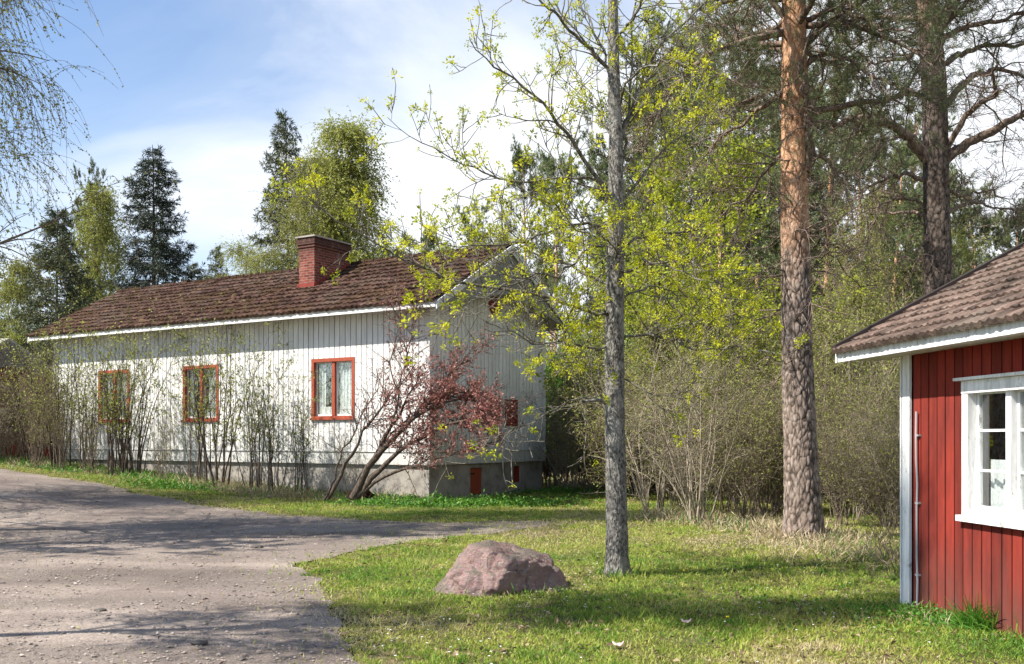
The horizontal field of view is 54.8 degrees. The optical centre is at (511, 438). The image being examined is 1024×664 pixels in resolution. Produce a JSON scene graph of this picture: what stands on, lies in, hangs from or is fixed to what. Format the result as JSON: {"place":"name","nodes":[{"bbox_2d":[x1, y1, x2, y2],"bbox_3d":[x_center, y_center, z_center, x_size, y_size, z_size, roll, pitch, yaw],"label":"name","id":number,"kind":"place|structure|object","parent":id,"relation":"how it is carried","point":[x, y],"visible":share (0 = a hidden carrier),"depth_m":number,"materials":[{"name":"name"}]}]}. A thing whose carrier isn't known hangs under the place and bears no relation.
{"place":"outdoors","nodes":[
{"label":"outdoors","id":0,"kind":"place"},
{"bbox_2d":[0,469,550,663],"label":"gravel road","id":1,"kind":"structure","parent":0,"point":[55,487],"depth_m":11.67,"materials":[{"name":"grey gravel"}]},
{"bbox_2d":[0,489,551,663],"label":"gravel pebbles","id":2,"kind":"object","parent":1,"relation":"on","point":[168,635],"visible":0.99,"depth_m":9.88,"materials":[{"name":"grey gravel"}]},
{"bbox_2d":[0,457,1023,663],"bbox_3d":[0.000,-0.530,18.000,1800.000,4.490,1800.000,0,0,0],"label":"ground","id":3,"kind":"structure","parent":0,"point":[433,639],"depth_m":9.74,"materials":[{"name":"green plant"}]},
{"bbox_2d":[0,370,42,458],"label":"thicket shrub","id":4,"kind":"object","parent":3,"relation":"on","point":[2,437],"visible":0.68,"depth_m":31.43,"materials":[{"name":"green plant"}]},
{"bbox_2d":[0,250,51,360],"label":"birch tree","id":5,"kind":"object","parent":3,"relation":"on","point":[10,289],"visible":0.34,"depth_m":55.98,"materials":[{"name":"green plant"}]},
{"bbox_2d":[0,338,51,458],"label":"shrub","id":6,"kind":"object","parent":3,"relation":"on","point":[2,367],"visible":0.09,"depth_m":35.49,"materials":[{"name":"green plant"}]},
{"bbox_2d":[0,319,52,458],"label":"thicket shrub","id":7,"kind":"object","parent":3,"relation":"on","point":[14,423],"visible":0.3,"depth_m":32.74,"materials":[{"name":"green plant"}]},
{"bbox_2d":[0,314,74,461],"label":"lilac shrub","id":8,"kind":"object","parent":3,"relation":"on","point":[23,438],"visible":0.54,"depth_m":31.24,"materials":[{"name":"green plant"}]},
{"bbox_2d":[8,368,66,466],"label":"lilac shrub","id":9,"kind":"object","parent":3,"relation":"on","point":[39,438],"visible":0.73,"depth_m":29.87,"materials":[{"name":"green plant"}]},
{"bbox_2d":[0,348,77,462],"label":"lilac shrub","id":10,"kind":"object","parent":3,"relation":"on","point":[33,458],"visible":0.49,"depth_m":30.99,"materials":[{"name":"green plant"}]},
{"bbox_2d":[0,322,92,462],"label":"lilac shrub","id":11,"kind":"object","parent":3,"relation":"on","point":[49,379],"visible":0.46,"depth_m":30.82,"materials":[{"name":"green plant"}]},
{"bbox_2d":[0,203,103,365],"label":"young spruce","id":12,"kind":"object","parent":3,"relation":"on","point":[38,319],"visible":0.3,"depth_m":43.69,"materials":[{"name":"green plant"}]},
{"bbox_2d":[0,291,110,467],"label":"lilac shrub","id":13,"kind":"object","parent":3,"relation":"on","point":[55,390],"visible":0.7,"depth_m":30.10,"materials":[{"name":"green plant"}]},
{"bbox_2d":[23,343,87,469],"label":"lilac shrub","id":14,"kind":"object","parent":3,"relation":"on","point":[54,424],"visible":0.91,"depth_m":29.49,"materials":[{"name":"green plant"}]},
{"bbox_2d":[56,375,111,474],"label":"lilac shrub","id":15,"kind":"object","parent":3,"relation":"on","point":[85,437],"visible":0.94,"depth_m":28.89,"materials":[{"name":"green plant"}]},
{"bbox_2d":[52,318,123,468],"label":"lilac shrub","id":16,"kind":"object","parent":3,"relation":"on","point":[88,424],"visible":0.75,"depth_m":29.61,"materials":[{"name":"green plant"}]},
{"bbox_2d":[39,157,136,303],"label":"pine tree","id":17,"kind":"object","parent":3,"relation":"on","point":[97,175],"visible":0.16,"depth_m":57.25,"materials":[{"name":"green plant"}]},
{"bbox_2d":[0,0,176,367],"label":"birch tree","id":18,"kind":"object","parent":3,"relation":"on","point":[11,70],"visible":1,"depth_m":17.36,"materials":[{"name":"green plant"}]},
{"bbox_2d":[63,173,133,306],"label":"birch tree","id":19,"kind":"object","parent":3,"relation":"on","point":[97,239],"visible":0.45,"depth_m":49.49,"materials":[{"name":"green plant"}]},
{"bbox_2d":[68,329,169,475],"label":"lilac shrub","id":20,"kind":"object","parent":3,"relation":"on","point":[110,432],"visible":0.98,"depth_m":28.57,"materials":[{"name":"green plant"}]},
{"bbox_2d":[58,294,192,473],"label":"lilac shrub","id":21,"kind":"object","parent":3,"relation":"on","point":[120,402],"visible":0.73,"depth_m":29.03,"materials":[{"name":"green plant"}]},
{"bbox_2d":[82,311,186,473],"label":"lilac shrub","id":22,"kind":"object","parent":3,"relation":"on","point":[139,456],"visible":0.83,"depth_m":28.82,"materials":[{"name":"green plant"}]},
{"bbox_2d":[105,145,205,291],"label":"spruce tree","id":23,"kind":"object","parent":3,"relation":"on","point":[156,251],"visible":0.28,"depth_m":57.28,"materials":[{"name":"green plant"}]},
{"bbox_2d":[138,393,185,479],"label":"lilac shrub","id":24,"kind":"object","parent":3,"relation":"on","point":[164,446],"visible":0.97,"depth_m":27.98,"materials":[{"name":"green plant"}]},
{"bbox_2d":[143,319,239,482],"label":"lilac shrub","id":25,"kind":"object","parent":3,"relation":"on","point":[199,460],"visible":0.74,"depth_m":27.66,"materials":[{"name":"green plant"}]},
{"bbox_2d":[203,245,230,279],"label":"spruce tree","id":26,"kind":"object","parent":3,"relation":"on","point":[211,269],"visible":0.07,"depth_m":65.97,"materials":[{"name":"green plant"}]},
{"bbox_2d":[156,293,293,486],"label":"lilac shrub","id":27,"kind":"object","parent":3,"relation":"on","point":[214,428],"visible":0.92,"depth_m":26.96,"materials":[{"name":"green plant"}]},
{"bbox_2d":[203,234,281,279],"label":"birch tree","id":28,"kind":"object","parent":3,"relation":"on","point":[239,248],"visible":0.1,"depth_m":49.02,"materials":[{"name":"green plant"}]},
{"bbox_2d":[190,325,296,487],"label":"lilac shrub","id":29,"kind":"object","parent":3,"relation":"on","point":[252,449],"visible":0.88,"depth_m":26.71,"materials":[{"name":"green plant"}]},
{"bbox_2d":[217,242,289,277],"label":"birch tree","id":30,"kind":"object","parent":3,"relation":"on","point":[257,260],"visible":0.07,"depth_m":46.52,"materials":[{"name":"green plant"}]},
{"bbox_2d":[246,108,318,271],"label":"spruce tree","id":31,"kind":"object","parent":3,"relation":"on","point":[282,147],"visible":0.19,"depth_m":49.31,"materials":[{"name":"green plant"}]},
{"bbox_2d":[233,347,332,491],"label":"lilac shrub","id":32,"kind":"object","parent":3,"relation":"on","point":[270,450],"visible":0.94,"depth_m":26.14,"materials":[{"name":"green plant"}]},
{"bbox_2d":[26,234,570,498],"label":"white house","id":33,"kind":"structure","parent":3,"relation":"on","point":[318,314],"depth_m":27.93,"materials":[{"name":"paint"}]},
{"bbox_2d":[96,369,129,422],"bbox_3d":[-12.630,-1.335,31.466,1.590,1.670,0.250,0,0,31],"label":"window","id":34,"kind":"structure","parent":33,"relation":"in","point":[110,371],"depth_m":31.45,"materials":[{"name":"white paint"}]},
{"bbox_2d":[181,364,218,421],"bbox_3d":[-9.214,-1.335,29.386,1.590,1.670,0.250,0,0,31],"label":"window","id":35,"kind":"structure","parent":33,"relation":"in","point":[189,368],"depth_m":29.37,"materials":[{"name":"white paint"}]},
{"bbox_2d":[309,357,354,419],"bbox_3d":[-4.798,-1.335,26.696,1.590,1.670,0.250,0,0,31],"label":"window","id":36,"kind":"structure","parent":33,"relation":"in","point":[347,364],"depth_m":26.67,"materials":[{"name":"red paint"}]},
{"bbox_2d":[267,367,331,494],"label":"lilac shrub","id":37,"kind":"object","parent":3,"relation":"on","point":[301,433],"visible":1,"depth_m":25.76,"materials":[{"name":"green plant"}]},
{"bbox_2d":[249,140,358,271],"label":"birch tree","id":38,"kind":"object","parent":3,"relation":"on","point":[302,208],"visible":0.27,"depth_m":46.10,"materials":[{"name":"green plant"}]},
{"bbox_2d":[286,106,413,268],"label":"birch tree","id":39,"kind":"object","parent":3,"relation":"on","point":[354,141],"visible":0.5,"depth_m":45.87,"materials":[{"name":"green plant"}]},
{"bbox_2d":[329,186,408,260],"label":"birch tree","id":40,"kind":"object","parent":3,"relation":"on","point":[378,229],"visible":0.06,"depth_m":52.03,"materials":[{"name":"green plant"}]},
{"bbox_2d":[304,270,541,500],"bbox_3d":[-2.084,-1.229,24.268,5.420,5.943,3.456,0,0,13],"label":"red leaf bush","id":41,"kind":"object","parent":3,"relation":"on","point":[440,396],"visible":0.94,"depth_m":23.87,"materials":[{"name":"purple plant"}]},
{"bbox_2d":[438,198,502,250],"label":"pine tree","id":42,"kind":"object","parent":3,"relation":"on","point":[483,208],"visible":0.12,"depth_m":60.34,"materials":[{"name":"green plant"}]},
{"bbox_2d":[432,540,569,596],"bbox_3d":[-0.168,1.685,10.524,1.615,1.223,1.150,0,0,-28],"label":"boulder","id":43,"kind":"object","parent":3,"relation":"on","point":[492,567],"visible":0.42,"depth_m":10.11,"materials":[{"name":"pink stone"}]},
{"bbox_2d":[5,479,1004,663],"bbox_3d":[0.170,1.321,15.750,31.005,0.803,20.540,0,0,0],"label":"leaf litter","id":44,"kind":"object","parent":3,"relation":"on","point":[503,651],"visible":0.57,"depth_m":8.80,"materials":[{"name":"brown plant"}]},
{"bbox_2d":[6,453,1005,641],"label":"leafy weeds","id":45,"kind":"object","parent":3,"relation":"on","point":[463,500],"visible":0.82,"depth_m":23.18,"materials":[{"name":"green plant"}]},
{"bbox_2d":[0,453,1023,649],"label":"verge grass","id":46,"kind":"structure","parent":3,"relation":"on","point":[773,526],"depth_m":17.98,"materials":[{"name":"plant"}]},
{"bbox_2d":[491,132,571,293],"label":"pine tree","id":47,"kind":"object","parent":3,"relation":"on","point":[518,172],"visible":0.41,"depth_m":51.85,"materials":[{"name":"green plant"}]},
{"bbox_2d":[263,0,808,577],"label":"maple tree","id":48,"kind":"object","parent":3,"relation":"on","point":[615,126],"visible":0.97,"depth_m":11.08,"materials":[{"name":"green plant"}]},
{"bbox_2d":[530,357,603,489],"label":"thicket shrub","id":49,"kind":"object","parent":3,"relation":"on","point":[563,461],"visible":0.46,"depth_m":29.15,"materials":[{"name":"plant"}]},
{"bbox_2d":[529,143,606,356],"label":"pine tree","id":50,"kind":"object","parent":3,"relation":"on","point":[548,164],"visible":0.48,"depth_m":47.69,"materials":[{"name":"green plant"}]},
{"bbox_2d":[546,347,589,475],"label":"green tree","id":51,"kind":"object","parent":3,"relation":"on","point":[552,368],"visible":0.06,"depth_m":35.15,"materials":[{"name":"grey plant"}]},
{"bbox_2d":[546,338,590,484],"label":"young alder","id":52,"kind":"object","parent":3,"relation":"on","point":[556,395],"visible":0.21,"depth_m":31.62,"materials":[{"name":"green plant"}]},
{"bbox_2d":[518,373,635,493],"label":"thicket shrub","id":53,"kind":"object","parent":3,"relation":"on","point":[570,447],"visible":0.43,"depth_m":28.35,"materials":[{"name":"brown plant"}]},
{"bbox_2d":[542,317,637,487],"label":"thicket shrub","id":54,"kind":"object","parent":3,"relation":"on","point":[546,463],"visible":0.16,"depth_m":31.56,"materials":[{"name":"green plant"}]},
{"bbox_2d":[546,233,634,353],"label":"maple tree","id":55,"kind":"object","parent":3,"relation":"on","point":[599,269],"visible":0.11,"depth_m":45.76,"materials":[{"name":"green plant"}]},
{"bbox_2d":[563,211,633,329],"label":"pine tree","id":56,"kind":"object","parent":3,"relation":"on","point":[593,240],"visible":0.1,"depth_m":57.11,"materials":[{"name":"green plant"}]},
{"bbox_2d":[568,310,641,435],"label":"young alder","id":57,"kind":"object","parent":3,"relation":"on","point":[597,345],"visible":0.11,"depth_m":30.59,"materials":[{"name":"green plant"}]},
{"bbox_2d":[544,337,713,497],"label":"thicket shrub","id":58,"kind":"object","parent":3,"relation":"on","point":[599,424],"visible":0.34,"depth_m":25.08,"materials":[{"name":"green plant"}]},
{"bbox_2d":[603,293,695,496],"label":"young alder","id":59,"kind":"object","parent":3,"relation":"on","point":[649,371],"visible":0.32,"depth_m":26.88,"materials":[{"name":"green plant"}]},
{"bbox_2d":[527,6,772,315],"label":"pine tree","id":60,"kind":"object","parent":3,"relation":"on","point":[593,157],"visible":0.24,"depth_m":40.77,"materials":[{"name":"green plant"}]},
{"bbox_2d":[531,112,774,497],"bbox_3d":[4.289,-3.486,27.395,6.706,10.662,4.450,0,0,-31],"label":"maple tree","id":61,"kind":"object","parent":3,"relation":"on","point":[661,187],"visible":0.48,"depth_m":26.86,"materials":[{"name":"green plant"}]},
{"bbox_2d":[549,282,756,511],"bbox_3d":[3.105,-0.920,21.834,3.648,5.167,4.108,0,0,-45],"label":"thicket shrub","id":62,"kind":"object","parent":3,"relation":"on","point":[661,494],"visible":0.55,"depth_m":21.28,"materials":[{"name":"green plant"}]},
{"bbox_2d":[596,317,715,500],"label":"thicket shrub","id":63,"kind":"object","parent":3,"relation":"on","point":[632,464],"visible":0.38,"depth_m":24.65,"materials":[{"name":"green plant"}]},
{"bbox_2d":[596,223,739,454],"bbox_3d":[6.003,-2.848,35.983,6.428,9.385,5.940,0,0,15],"label":"leafy tree","id":64,"kind":"object","parent":3,"relation":"on","point":[639,296],"visible":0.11,"depth_m":36.02,"materials":[{"name":"green plant"}]},
{"bbox_2d":[625,378,746,506],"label":"thicket shrub","id":65,"kind":"object","parent":3,"relation":"on","point":[670,495],"visible":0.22,"depth_m":22.66,"materials":[{"name":"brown plant"}]},
{"bbox_2d":[625,333,759,523],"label":"bare bush","id":66,"kind":"object","parent":3,"relation":"on","point":[698,512],"visible":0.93,"depth_m":18.73,"materials":[{"name":"plant"}]},
{"bbox_2d":[603,340,781,511],"bbox_3d":[3.838,-0.199,21.541,4.228,3.718,3.048,0,0,-9],"label":"thicket shrub","id":67,"kind":"object","parent":3,"relation":"on","point":[671,469],"visible":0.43,"depth_m":21.11,"materials":[{"name":"plant"}]},
{"bbox_2d":[625,331,782,512],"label":"thicket shrub","id":68,"kind":"object","parent":3,"relation":"on","point":[728,504],"visible":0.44,"depth_m":20.70,"materials":[{"name":"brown plant"}]},
{"bbox_2d":[632,257,780,492],"bbox_3d":[6.022,-1.621,28.892,5.255,6.610,4.667,0,0,-43],"label":"thicket shrub","id":69,"kind":"object","parent":3,"relation":"on","point":[708,347],"visible":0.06,"depth_m":28.12,"materials":[{"name":"green plant"}]},
{"bbox_2d":[589,30,828,348],"bbox_3d":[8.267,-7.426,39.232,8.299,18.511,7.514,0,0,34],"label":"pine tree","id":70,"kind":"object","parent":3,"relation":"on","point":[769,256],"visible":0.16,"depth_m":38.30,"materials":[{"name":"green plant"}]},
{"bbox_2d":[678,302,781,502],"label":"young alder","id":71,"kind":"object","parent":3,"relation":"on","point":[724,361],"visible":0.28,"depth_m":24.23,"materials":[{"name":"green plant"}]},
{"bbox_2d":[625,102,868,500],"bbox_3d":[5.676,-3.265,25.124,6.386,10.154,4.238,0,0,17],"label":"maple tree","id":72,"kind":"object","parent":3,"relation":"on","point":[739,151],"visible":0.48,"depth_m":24.83,"materials":[{"name":"green plant"}]},
{"bbox_2d":[661,354,836,520],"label":"thicket shrub","id":73,"kind":"object","parent":3,"relation":"on","point":[755,462],"visible":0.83,"depth_m":19.18,"materials":[{"name":"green plant"}]},
{"bbox_2d":[651,333,848,516],"bbox_3d":[5.069,-0.245,20.398,3.820,3.813,3.641,0,0,27],"label":"thicket shrub","id":74,"kind":"object","parent":3,"relation":"on","point":[780,486],"visible":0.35,"depth_m":19.98,"materials":[{"name":"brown plant"}]},
{"bbox_2d":[665,221,836,485],"bbox_3d":[7.209,-2.257,29.972,5.624,8.212,5.197,0,0,12],"label":"leafy tree","id":75,"kind":"object","parent":3,"relation":"on","point":[746,302],"visible":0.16,"depth_m":30.03,"materials":[{"name":"green plant"}]},
{"bbox_2d":[665,51,837,365],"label":"pine tree","id":76,"kind":"object","parent":3,"relation":"on","point":[751,90],"visible":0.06,"depth_m":45.80,"materials":[{"name":"green plant"}]},
{"bbox_2d":[698,341,865,509],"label":"thicket shrub","id":77,"kind":"object","parent":3,"relation":"on","point":[819,381],"visible":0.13,"depth_m":21.40,"materials":[{"name":"green plant"}]},
{"bbox_2d":[714,359,852,512],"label":"thicket shrub","id":78,"kind":"object","parent":3,"relation":"on","point":[780,503],"visible":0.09,"depth_m":21.07,"materials":[{"name":"plant"}]},
{"bbox_2d":[595,0,984,538],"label":"pine tree","id":79,"kind":"object","parent":3,"relation":"on","point":[796,126],"visible":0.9,"depth_m":15.21,"materials":[{"name":"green plant"}]},
{"bbox_2d":[705,335,894,502],"bbox_3d":[6.173,-0.268,20.943,3.705,3.880,3.887,0,0,19],"label":"thicket shrub","id":80,"kind":"object","parent":3,"relation":"on","point":[840,425],"visible":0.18,"depth_m":20.64,"materials":[{"name":"green plant"}]},
{"bbox_2d":[725,288,874,501],"bbox_3d":[7.282,-1.177,24.988,4.508,5.671,4.003,0,0,-40],"label":"thicket shrub","id":81,"kind":"object","parent":3,"relation":"on","point":[853,368],"visible":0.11,"depth_m":25.20,"materials":[{"name":"green plant"}]},
{"bbox_2d":[697,53,910,344],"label":"pine tree","id":82,"kind":"object","parent":3,"relation":"on","point":[811,201],"visible":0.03,"depth_m":40.30,"materials":[{"name":"green plant"}]},
{"bbox_2d":[749,281,917,510],"bbox_3d":[7.255,-0.874,22.279,4.075,5.126,3.619,0,0,32],"label":"thicket shrub","id":83,"kind":"object","parent":3,"relation":"on","point":[880,390],"visible":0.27,"depth_m":21.76,"materials":[{"name":"green plant"}]},
{"bbox_2d":[771,367,898,526],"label":"thicket shrub","id":84,"kind":"object","parent":3,"relation":"on","point":[841,488],"visible":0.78,"depth_m":17.54,"materials":[{"name":"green plant"}]},
{"bbox_2d":[774,279,895,504],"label":"young alder","id":85,"kind":"object","parent":3,"relation":"on","point":[821,328],"visible":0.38,"depth_m":23.28,"materials":[{"name":"green plant"}]},
{"bbox_2d":[711,15,963,353],"bbox_3d":[11.162,-6.527,34.938,7.469,16.660,6.763,0,0,39],"label":"pine tree","id":86,"kind":"object","parent":3,"relation":"on","point":[819,199],"visible":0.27,"depth_m":34.66,"materials":[{"name":"green plant"}]},
{"bbox_2d":[775,396,899,520],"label":"thicket shrub","id":87,"kind":"object","parent":3,"relation":"on","point":[857,514],"visible":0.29,"depth_m":18.76,"materials":[{"name":"plant"}]},
{"bbox_2d":[774,175,921,396],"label":"birch tree","id":88,"kind":"object","parent":3,"relation":"on","point":[860,297],"visible":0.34,"depth_m":29.65,"materials":[{"name":"green plant"}]},
{"bbox_2d":[775,89,920,280],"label":"pine tree","id":89,"kind":"object","parent":3,"relation":"on","point":[884,175],"visible":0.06,"depth_m":45.06,"materials":[{"name":"green plant"}]},
{"bbox_2d":[813,335,899,509],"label":"thicket shrub","id":90,"kind":"object","parent":3,"relation":"on","point":[856,396],"visible":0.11,"depth_m":21.96,"materials":[{"name":"green plant"}]},
{"bbox_2d":[816,377,899,516],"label":"thicket shrub","id":91,"kind":"object","parent":3,"relation":"on","point":[861,415],"visible":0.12,"depth_m":20.28,"materials":[{"name":"green plant"}]},
{"bbox_2d":[818,387,899,527],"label":"thicket shrub","id":92,"kind":"object","parent":3,"relation":"on","point":[889,449],"visible":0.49,"depth_m":17.42,"materials":[{"name":"green plant"}]},
{"bbox_2d":[820,408,899,526],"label":"thicket shrub","id":93,"kind":"object","parent":3,"relation":"on","point":[892,492],"visible":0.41,"depth_m":17.45,"materials":[{"name":"plant"}]},
{"bbox_2d":[822,276,910,413],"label":"young alder","id":94,"kind":"object","parent":3,"relation":"on","point":[879,296],"visible":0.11,"depth_m":28.06,"materials":[{"name":"green plant"}]},
{"bbox_2d":[841,358,899,493],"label":"thicket shrub","id":95,"kind":"object","parent":3,"relation":"on","point":[876,385],"visible":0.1,"depth_m":19.93,"materials":[{"name":"green plant"}]},
{"bbox_2d":[850,468,899,580],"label":"twiggy plant","id":96,"kind":"object","parent":3,"relation":"on","point":[888,540],"visible":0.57,"depth_m":11.19,"materials":[{"name":"brown plant"}]},
{"bbox_2d":[767,0,1023,307],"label":"pine tree","id":97,"kind":"object","parent":3,"relation":"on","point":[936,235],"visible":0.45,"depth_m":19.34,"materials":[{"name":"green plant"}]},
{"bbox_2d":[825,145,989,370],"bbox_3d":[13.088,-3.996,32.453,5.717,11.477,5.176,0,0,-43],"label":"pine tree","id":98,"kind":"object","parent":3,"relation":"on","point":[916,244],"visible":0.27,"depth_m":31.94,"materials":[{"name":"green plant"}]},
{"bbox_2d":[840,97,1003,318],"bbox_3d":[16.358,-6.082,39.191,7.054,15.734,6.387,0,0,-34],"label":"pine tree","id":99,"kind":"object","parent":3,"relation":"on","point":[910,153],"visible":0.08,"depth_m":38.87,"materials":[{"name":"green plant"}]},
{"bbox_2d":[832,242,1023,637],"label":"red cottage","id":100,"kind":"structure","parent":3,"relation":"on","point":[956,345],"depth_m":8.78,"materials":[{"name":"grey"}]},
{"bbox_2d":[953,371,1023,529],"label":"window","id":101,"kind":"structure","parent":100,"relation":"in","point":[1006,510],"depth_m":8.34,"materials":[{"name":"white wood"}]},
{"bbox_2d":[910,217,997,301],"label":"birch tree","id":102,"kind":"object","parent":3,"relation":"on","point":[965,254],"visible":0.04,"depth_m":33.21,"materials":[{"name":"green plant"}]},
{"bbox_2d":[914,179,1011,291],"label":"pine tree","id":103,"kind":"object","parent":3,"relation":"on","point":[985,228],"visible":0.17,"depth_m":42.36,"materials":[{"name":"green plant"}]},
{"bbox_2d":[935,590,1002,632],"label":"grass tussock","id":104,"kind":"object","parent":3,"relation":"on","point":[987,623],"depth_m":8.24,"materials":[{"name":"green plant"}]},
{"bbox_2d":[974,213,1023,256],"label":"pine tree","id":105,"kind":"object","parent":3,"relation":"on","point":[1005,243],"visible":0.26,"depth_m":49.94,"materials":[{"name":"green plant"}]},
{"bbox_2d":[0,0,1023,388],"label":"sky","id":106,"kind":"structure","parent":0,"point":[204,82],"materials":[{"name":"blue"}]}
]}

